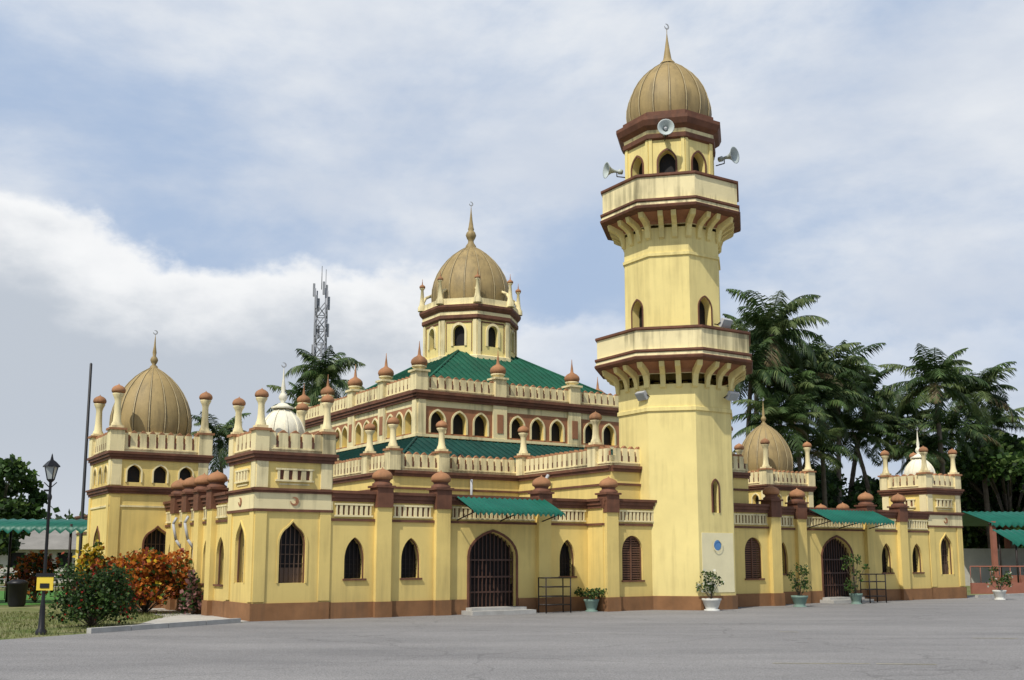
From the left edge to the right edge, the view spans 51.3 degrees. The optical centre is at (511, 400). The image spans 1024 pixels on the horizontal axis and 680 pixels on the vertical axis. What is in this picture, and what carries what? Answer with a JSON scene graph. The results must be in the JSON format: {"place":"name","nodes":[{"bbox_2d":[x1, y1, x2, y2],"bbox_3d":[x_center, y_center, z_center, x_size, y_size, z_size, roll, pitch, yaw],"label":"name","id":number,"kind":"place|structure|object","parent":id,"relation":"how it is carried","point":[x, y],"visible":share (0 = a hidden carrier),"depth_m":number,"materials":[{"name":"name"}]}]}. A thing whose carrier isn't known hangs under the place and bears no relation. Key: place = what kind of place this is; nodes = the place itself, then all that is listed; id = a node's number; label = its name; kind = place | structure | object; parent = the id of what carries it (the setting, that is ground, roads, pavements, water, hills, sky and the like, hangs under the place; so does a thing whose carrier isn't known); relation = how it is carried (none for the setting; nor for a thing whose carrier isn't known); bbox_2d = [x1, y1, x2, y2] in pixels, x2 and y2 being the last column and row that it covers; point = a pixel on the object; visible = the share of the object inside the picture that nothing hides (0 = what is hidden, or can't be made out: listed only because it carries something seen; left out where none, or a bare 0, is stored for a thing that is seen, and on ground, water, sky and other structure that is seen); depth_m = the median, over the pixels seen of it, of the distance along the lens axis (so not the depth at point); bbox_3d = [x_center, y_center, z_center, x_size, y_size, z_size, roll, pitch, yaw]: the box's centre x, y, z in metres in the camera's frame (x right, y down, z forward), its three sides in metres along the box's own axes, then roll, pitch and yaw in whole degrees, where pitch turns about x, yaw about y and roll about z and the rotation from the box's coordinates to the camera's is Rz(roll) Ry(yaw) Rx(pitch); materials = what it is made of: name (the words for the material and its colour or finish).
{"place":"outdoors","nodes":[
{"label":"outdoors","id":0,"kind":"place"},
{"bbox_2d":[0,591,71,604],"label":"lawn","id":1,"kind":"structure","parent":0,"point":[48,598],"depth_m":42.31,"materials":[{"name":"green plant"}]},
{"bbox_2d":[10,549,59,602],"bbox_3d":[-17.638,6.510,39.487,1.845,1.974,1.709,0,-8,0],"label":"croton bush","id":2,"kind":"object","parent":1,"relation":"on","point":[33,562],"visible":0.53,"depth_m":39.25,"materials":[{"name":"plant"}]},
{"bbox_2d":[0,572,71,598],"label":"metal fence","id":3,"kind":"object","parent":1,"relation":"on","point":[12,579],"visible":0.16,"depth_m":42.77,"materials":[{"name":"metal"}]},
{"bbox_2d":[0,550,74,587],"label":"garden hedge","id":4,"kind":"object","parent":1,"relation":"on","point":[11,574],"visible":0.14,"depth_m":55.31,"materials":[{"name":"plant"}]},
{"bbox_2d":[0,518,87,601],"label":"covered walkway","id":5,"kind":"structure","parent":1,"relation":"on","point":[70,526],"depth_m":38.41,"materials":[{"name":"metal"}]},
{"bbox_2d":[76,363,91,588],"bbox_3d":[-17.653,3.237,43.999,0.200,9.750,0.190,0,-8,0],"label":"flagpole","id":6,"kind":"object","parent":1,"relation":"on","point":[85,461],"visible":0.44,"depth_m":44.08,"materials":[{"name":"grey metal"}]},
{"bbox_2d":[137,608,245,624],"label":"forecourt pavement","id":7,"kind":"structure","parent":0,"point":[180,617],"depth_m":29.59,"materials":[{"name":"concrete"}]},
{"bbox_2d":[178,569,203,613],"bbox_3d":[-9.407,5.628,31.301,0.803,1.323,0.824,0,-8,0],"label":"ornamental plant","id":8,"kind":"object","parent":7,"relation":"on","point":[191,597],"visible":0.97,"depth_m":31.14,"materials":[{"name":"pink plant"}]},
{"bbox_2d":[0,583,986,639],"bbox_3d":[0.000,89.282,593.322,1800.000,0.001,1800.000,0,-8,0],"label":"ground","id":9,"kind":"structure","parent":0,"point":[27,608],"depth_m":28.35,"materials":[{"name":"green plant"}]},
{"bbox_2d":[7,579,28,606],"bbox_3d":[-16.908,6.582,36.429,0.680,0.920,0.680,0,-8,0],"label":"litter bin","id":10,"kind":"object","parent":9,"relation":"on","point":[17,592],"visible":1,"depth_m":36.19,"materials":[{"name":"black plastic"}]},
{"bbox_2d":[0,454,47,555],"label":"broadleaf tree","id":11,"kind":"object","parent":9,"relation":"on","point":[13,470],"visible":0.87,"depth_m":61.11,"materials":[{"name":"green plant"}]},
{"bbox_2d":[0,530,76,582],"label":"bungalow","id":12,"kind":"object","parent":9,"relation":"on","point":[58,543],"visible":0.31,"depth_m":71.30,"materials":[{"name":"white paint"}]},
{"bbox_2d":[35,453,59,634],"bbox_3d":[-10.212,3.126,23.394,0.318,3.950,0.318,6,-11,-37],"label":"street lamp","id":13,"kind":"object","parent":9,"relation":"on","point":[51,465],"visible":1,"depth_m":23.43,"materials":[{"name":"black metal"}]},
{"bbox_2d":[36,573,54,592],"bbox_3d":[-10.172,3.974,23.216,0.400,0.420,0.045,0,-8,0],"label":"yellow sign","id":14,"kind":"object","parent":13,"relation":"attached to","point":[45,581],"visible":1,"depth_m":23.21,"materials":[{"name":"metal"}]},
{"bbox_2d":[72,539,106,589],"bbox_3d":[-13.168,5.468,33.357,1.192,2.237,0.864,5,-10,-31],"label":"golden shrub","id":15,"kind":"object","parent":9,"relation":"on","point":[86,560],"visible":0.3,"depth_m":33.25,"materials":[{"name":"yellow plant"}]},
{"bbox_2d":[45,563,139,626],"bbox_3d":[-10.096,4.701,25.767,2.176,1.548,2.066,0,-8,0],"label":"flowering shrub","id":16,"kind":"object","parent":9,"relation":"on","point":[102,595],"visible":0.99,"depth_m":25.46,"materials":[{"name":"green plant"}]},
{"bbox_2d":[0,610,187,638],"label":"grass tufts","id":17,"kind":"object","parent":9,"relation":"on","point":[31,629],"visible":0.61,"depth_m":26.94,"materials":[{"name":"green plant"}]},
{"bbox_2d":[90,555,137,607],"bbox_3d":[-12.214,5.675,33.003,1.543,1.731,1.323,0,-8,0],"label":"croton bush","id":18,"kind":"object","parent":9,"relation":"on","point":[109,562],"visible":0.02,"depth_m":32.94,"materials":[{"name":"plant"}]},
{"bbox_2d":[109,547,192,613],"bbox_3d":[-10.893,5.412,32.050,2.966,1.976,2.391,0,-8,0],"label":"croton bush","id":19,"kind":"object","parent":9,"relation":"on","point":[149,572],"visible":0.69,"depth_m":31.53,"materials":[{"name":"orange plant"}]},
{"bbox_2d":[191,412,250,473],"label":"palm tree","id":20,"kind":"object","parent":9,"relation":"on","point":[220,451],"visible":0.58,"depth_m":69.88,"materials":[{"name":"green plant"}]},
{"bbox_2d":[266,381,321,413],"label":"palm tree","id":21,"kind":"object","parent":9,"relation":"on","point":[296,391],"visible":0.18,"depth_m":90.30,"materials":[{"name":"green plant"}]},
{"bbox_2d":[311,266,329,395],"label":"communications mast","id":22,"kind":"object","parent":9,"relation":"on","point":[317,331],"visible":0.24,"depth_m":152.86,"materials":[{"name":"metal"}]},
{"bbox_2d":[285,345,365,405],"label":"palm tree","id":23,"kind":"object","parent":9,"relation":"on","point":[319,372],"visible":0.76,"depth_m":85.59,"materials":[{"name":"green plant"}]},
{"bbox_2d":[74,202,966,621],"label":"mosque","id":24,"kind":"structure","parent":9,"relation":"on","point":[468,462],"depth_m":35.94,"materials":[{"name":"yellow paint"}]},
{"bbox_2d":[44,506,1023,548],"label":"distant trees","id":25,"kind":"object","parent":9,"relation":"on","point":[57,509],"visible":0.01,"depth_m":127.92,"materials":[{"name":"green plant"}]},
{"bbox_2d":[722,314,806,429],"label":"palm tree","id":26,"kind":"object","parent":9,"relation":"on","point":[734,325],"visible":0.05,"depth_m":74.31,"materials":[{"name":"green plant"}]},
{"bbox_2d":[726,335,805,436],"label":"palm tree","id":27,"kind":"object","parent":9,"relation":"on","point":[760,375],"visible":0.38,"depth_m":66.41,"materials":[{"name":"green plant"}]},
{"bbox_2d":[726,289,828,396],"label":"palm tree","id":28,"kind":"object","parent":9,"relation":"on","point":[774,316],"visible":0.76,"depth_m":68.60,"materials":[{"name":"green plant"}]},
{"bbox_2d":[731,393,831,463],"bbox_3d":[16.336,5.380,63.967,5.645,11.350,7.495,-6,-10,35],"label":"palm tree","id":29,"kind":"object","parent":9,"relation":"on","point":[793,414],"visible":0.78,"depth_m":63.76,"materials":[{"name":"green plant"}]},
{"bbox_2d":[733,450,830,506],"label":"broadleaf tree","id":30,"kind":"object","parent":9,"relation":"on","point":[819,501],"visible":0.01,"depth_m":72.01,"materials":[{"name":"green plant"}]},
{"bbox_2d":[745,358,832,471],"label":"palm tree","id":31,"kind":"object","parent":9,"relation":"on","point":[804,384],"visible":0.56,"depth_m":66.93,"materials":[{"name":"green plant"}]},
{"bbox_2d":[773,335,864,459],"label":"palm tree","id":32,"kind":"object","parent":9,"relation":"on","point":[818,370],"visible":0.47,"depth_m":72.04,"materials":[{"name":"green plant"}]},
{"bbox_2d":[786,428,860,476],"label":"palm tree","id":33,"kind":"object","parent":9,"relation":"on","point":[818,446],"visible":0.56,"depth_m":67.11,"materials":[{"name":"green plant"}]},
{"bbox_2d":[785,371,876,507],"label":"palm tree","id":34,"kind":"object","parent":9,"relation":"on","point":[826,398],"visible":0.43,"depth_m":70.14,"materials":[{"name":"green plant"}]},
{"bbox_2d":[796,462,882,509],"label":"broadleaf tree","id":35,"kind":"object","parent":9,"relation":"on","point":[833,483],"visible":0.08,"depth_m":73.41,"materials":[{"name":"green plant"}]},
{"bbox_2d":[811,340,885,503],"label":"palm tree","id":36,"kind":"object","parent":9,"relation":"on","point":[854,362],"visible":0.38,"depth_m":73.82,"materials":[{"name":"green plant"}]},
{"bbox_2d":[828,475,881,505],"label":"broadleaf tree","id":37,"kind":"object","parent":9,"relation":"on","point":[855,482],"visible":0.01,"depth_m":80.81,"materials":[{"name":"green plant"}]},
{"bbox_2d":[827,401,897,500],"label":"palm tree","id":38,"kind":"object","parent":9,"relation":"on","point":[857,423],"visible":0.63,"depth_m":75.02,"materials":[{"name":"green plant"}]},
{"bbox_2d":[834,364,916,502],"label":"palm tree","id":39,"kind":"object","parent":9,"relation":"on","point":[868,389],"visible":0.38,"depth_m":78.42,"materials":[{"name":"green plant"}]},
{"bbox_2d":[847,409,927,474],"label":"palm tree","id":40,"kind":"object","parent":9,"relation":"on","point":[909,422],"visible":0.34,"depth_m":79.80,"materials":[{"name":"green plant"}]},
{"bbox_2d":[872,385,948,460],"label":"palm tree","id":41,"kind":"object","parent":9,"relation":"on","point":[906,411],"visible":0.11,"depth_m":85.07,"materials":[{"name":"green plant"}]},
{"bbox_2d":[878,425,955,475],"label":"palm tree","id":42,"kind":"object","parent":9,"relation":"on","point":[924,438],"visible":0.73,"depth_m":73.77,"materials":[{"name":"green plant"}]},
{"bbox_2d":[877,343,990,474],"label":"palm tree","id":43,"kind":"object","parent":9,"relation":"on","point":[935,373],"visible":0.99,"depth_m":72.44,"materials":[{"name":"green plant"}]},
{"bbox_2d":[912,402,1000,466],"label":"palm tree","id":44,"kind":"object","parent":9,"relation":"on","point":[951,425],"visible":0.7,"depth_m":78.10,"materials":[{"name":"green plant"}]},
{"bbox_2d":[961,503,981,548],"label":"broadleaf tree","id":45,"kind":"object","parent":9,"relation":"on","point":[969,543],"visible":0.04,"depth_m":84.25,"materials":[{"name":"green plant"}]},
{"bbox_2d":[929,432,1023,548],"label":"broadleaf tree","id":46,"kind":"object","parent":9,"relation":"on","point":[1001,468],"visible":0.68,"depth_m":80.54,"materials":[{"name":"green plant"}]},
{"bbox_2d":[939,361,1020,548],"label":"palm tree","id":47,"kind":"object","parent":9,"relation":"on","point":[972,392],"visible":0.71,"depth_m":79.99,"materials":[{"name":"green plant"}]},
{"bbox_2d":[965,499,1003,548],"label":"broadleaf tree","id":48,"kind":"object","parent":9,"relation":"on","point":[981,547],"depth_m":92.75,"materials":[{"name":"green plant"}]},
{"bbox_2d":[950,401,1023,447],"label":"palm tree","id":49,"kind":"object","parent":9,"relation":"on","point":[998,425],"visible":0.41,"depth_m":87.85,"materials":[{"name":"green plant"}]},
{"bbox_2d":[961,511,1023,585],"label":"open pavilion","id":50,"kind":"structure","parent":9,"relation":"on","point":[992,520],"depth_m":63.86,"materials":[{"name":"metal"}]},
{"bbox_2d":[963,476,1023,548],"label":"broadleaf tree","id":51,"kind":"object","parent":9,"relation":"on","point":[983,538],"visible":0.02,"depth_m":87.79,"materials":[{"name":"green plant"}]},
{"bbox_2d":[967,475,1023,548],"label":"broadleaf tree","id":52,"kind":"object","parent":9,"relation":"on","point":[1017,494],"visible":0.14,"depth_m":85.79,"materials":[{"name":"green plant"}]},
{"bbox_2d":[993,529,1023,582],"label":"entrance canopy","id":53,"kind":"object","parent":9,"relation":"on","point":[1016,537],"visible":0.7,"depth_m":54.82,"materials":[{"name":"metal"}]},
{"bbox_2d":[0,595,1023,679],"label":"asphalt road","id":54,"kind":"structure","parent":0,"point":[970,637],"depth_m":19.74,"materials":[{"name":"grey asphalt"}]},
{"bbox_2d":[538,577,570,613],"bbox_3d":[1.292,5.895,32.285,0.944,1.069,0.440,5,-10,-32],"label":"shoe rack","id":55,"kind":"object","parent":54,"relation":"on","point":[546,595],"visible":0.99,"depth_m":32.17,"materials":[{"name":"metal"}]},
{"bbox_2d":[86,593,1023,633],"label":"kerb","id":56,"kind":"structure","parent":54,"relation":"on","point":[156,626],"depth_m":25.33,"materials":[{"name":"concrete"}]},
{"bbox_2d":[574,587,606,611],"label":"potted plant","id":57,"kind":"object","parent":54,"relation":"on","point":[591,604],"visible":1,"depth_m":32.89,"materials":[{"name":"green plant"}]},
{"bbox_2d":[594,24,752,609],"bbox_3d":[5.620,-3.374,37.217,5.280,20.849,5.280,5,-10,-32],"label":"minaret","id":58,"kind":"object","parent":54,"relation":"on","point":[670,221],"visible":0.98,"depth_m":35.47,"materials":[{"name":"yellow paint"}]},
{"bbox_2d":[603,162,624,177],"bbox_3d":[3.703,-8.179,38.054,0.750,0.589,0.589,3,-9,-17],"label":"loudspeaker","id":59,"kind":"object","parent":58,"relation":"attached to","point":[608,170],"visible":0.98,"depth_m":38.05,"materials":[{"name":"metal"}]},
{"bbox_2d":[635,390,649,400],"bbox_3d":[4.442,-0.136,35.280,0.672,0.310,0.470,6,-11,-37],"label":"floodlight","id":60,"kind":"object","parent":58,"relation":"attached to","point":[641,395],"visible":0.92,"depth_m":35.06,"materials":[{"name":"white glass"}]},
{"bbox_2d":[657,119,673,140],"bbox_3d":[5.211,-9.155,36.238,0.570,0.570,0.727,-1,-8,4],"label":"loudspeaker","id":61,"kind":"object","parent":58,"relation":"attached to","point":[665,127],"visible":1,"depth_m":35.95,"materials":[{"name":"metal"}]},
{"bbox_2d":[714,318,732,327],"bbox_3d":[6.923,-2.522,35.212,0.470,0.310,0.672,5,-10,-32],"label":"floodlight","id":62,"kind":"object","parent":58,"relation":"attached to","point":[725,322],"visible":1,"depth_m":34.97,"materials":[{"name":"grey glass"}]},
{"bbox_2d":[716,146,738,165],"bbox_3d":[7.681,-8.737,38.381,0.790,0.620,0.620,-8,-11,42],"label":"loudspeaker","id":63,"kind":"object","parent":58,"relation":"attached to","point":[733,155],"visible":1,"depth_m":38.29,"materials":[{"name":"metal"}]},
{"bbox_2d":[724,391,739,400],"bbox_3d":[7.184,-0.121,35.385,0.470,0.310,0.672,5,-10,-32],"label":"floodlight","id":64,"kind":"object","parent":58,"relation":"attached to","point":[732,395],"visible":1,"depth_m":35.14,"materials":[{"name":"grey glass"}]},
{"bbox_2d":[696,569,723,610],"bbox_3d":[6.276,5.970,33.643,0.845,1.318,0.982,4,-9,-27],"label":"potted plant","id":65,"kind":"object","parent":54,"relation":"on","point":[711,603],"visible":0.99,"depth_m":33.46,"materials":[{"name":"green plant"}]},
{"bbox_2d":[786,562,811,606],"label":"potted plant","id":66,"kind":"object","parent":54,"relation":"on","point":[799,600],"visible":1,"depth_m":36.12,"materials":[{"name":"green plant"}]},
{"bbox_2d":[814,663,876,663],"bbox_3d":[7.354,4.571,19.738,4.770,0.001,7.512,-2,-9,15],"label":"road marking","id":67,"kind":"object","parent":54,"relation":"on","point":[842,663],"visible":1,"depth_m":16.70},
{"bbox_2d":[840,553,869,603],"bbox_3d":[12.370,6.430,38.447,0.847,1.811,0.840,3,-9,-18],"label":"potted plant","id":68,"kind":"object","parent":54,"relation":"on","point":[855,597],"visible":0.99,"depth_m":38.40,"materials":[{"name":"green plant"}]},
{"bbox_2d":[859,573,886,602],"bbox_3d":[13.358,6.947,39.408,0.944,1.069,0.440,5,-10,-32],"label":"shoe rack","id":69,"kind":"object","parent":54,"relation":"on","point":[876,589],"visible":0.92,"depth_m":39.33,"materials":[{"name":"metal"}]},
{"bbox_2d":[970,566,1023,593],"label":"perimeter fence","id":70,"kind":"object","parent":54,"relation":"on","point":[983,588],"visible":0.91,"depth_m":49.46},
{"bbox_2d":[986,566,1013,599],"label":"potted plant","id":71,"kind":"object","parent":54,"relation":"on","point":[999,594],"visible":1,"depth_m":42.25,"materials":[{"name":"green plant"}]},
{"bbox_2d":[0,0,1023,519],"label":"sky","id":72,"kind":"structure","parent":0,"point":[189,172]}
]}

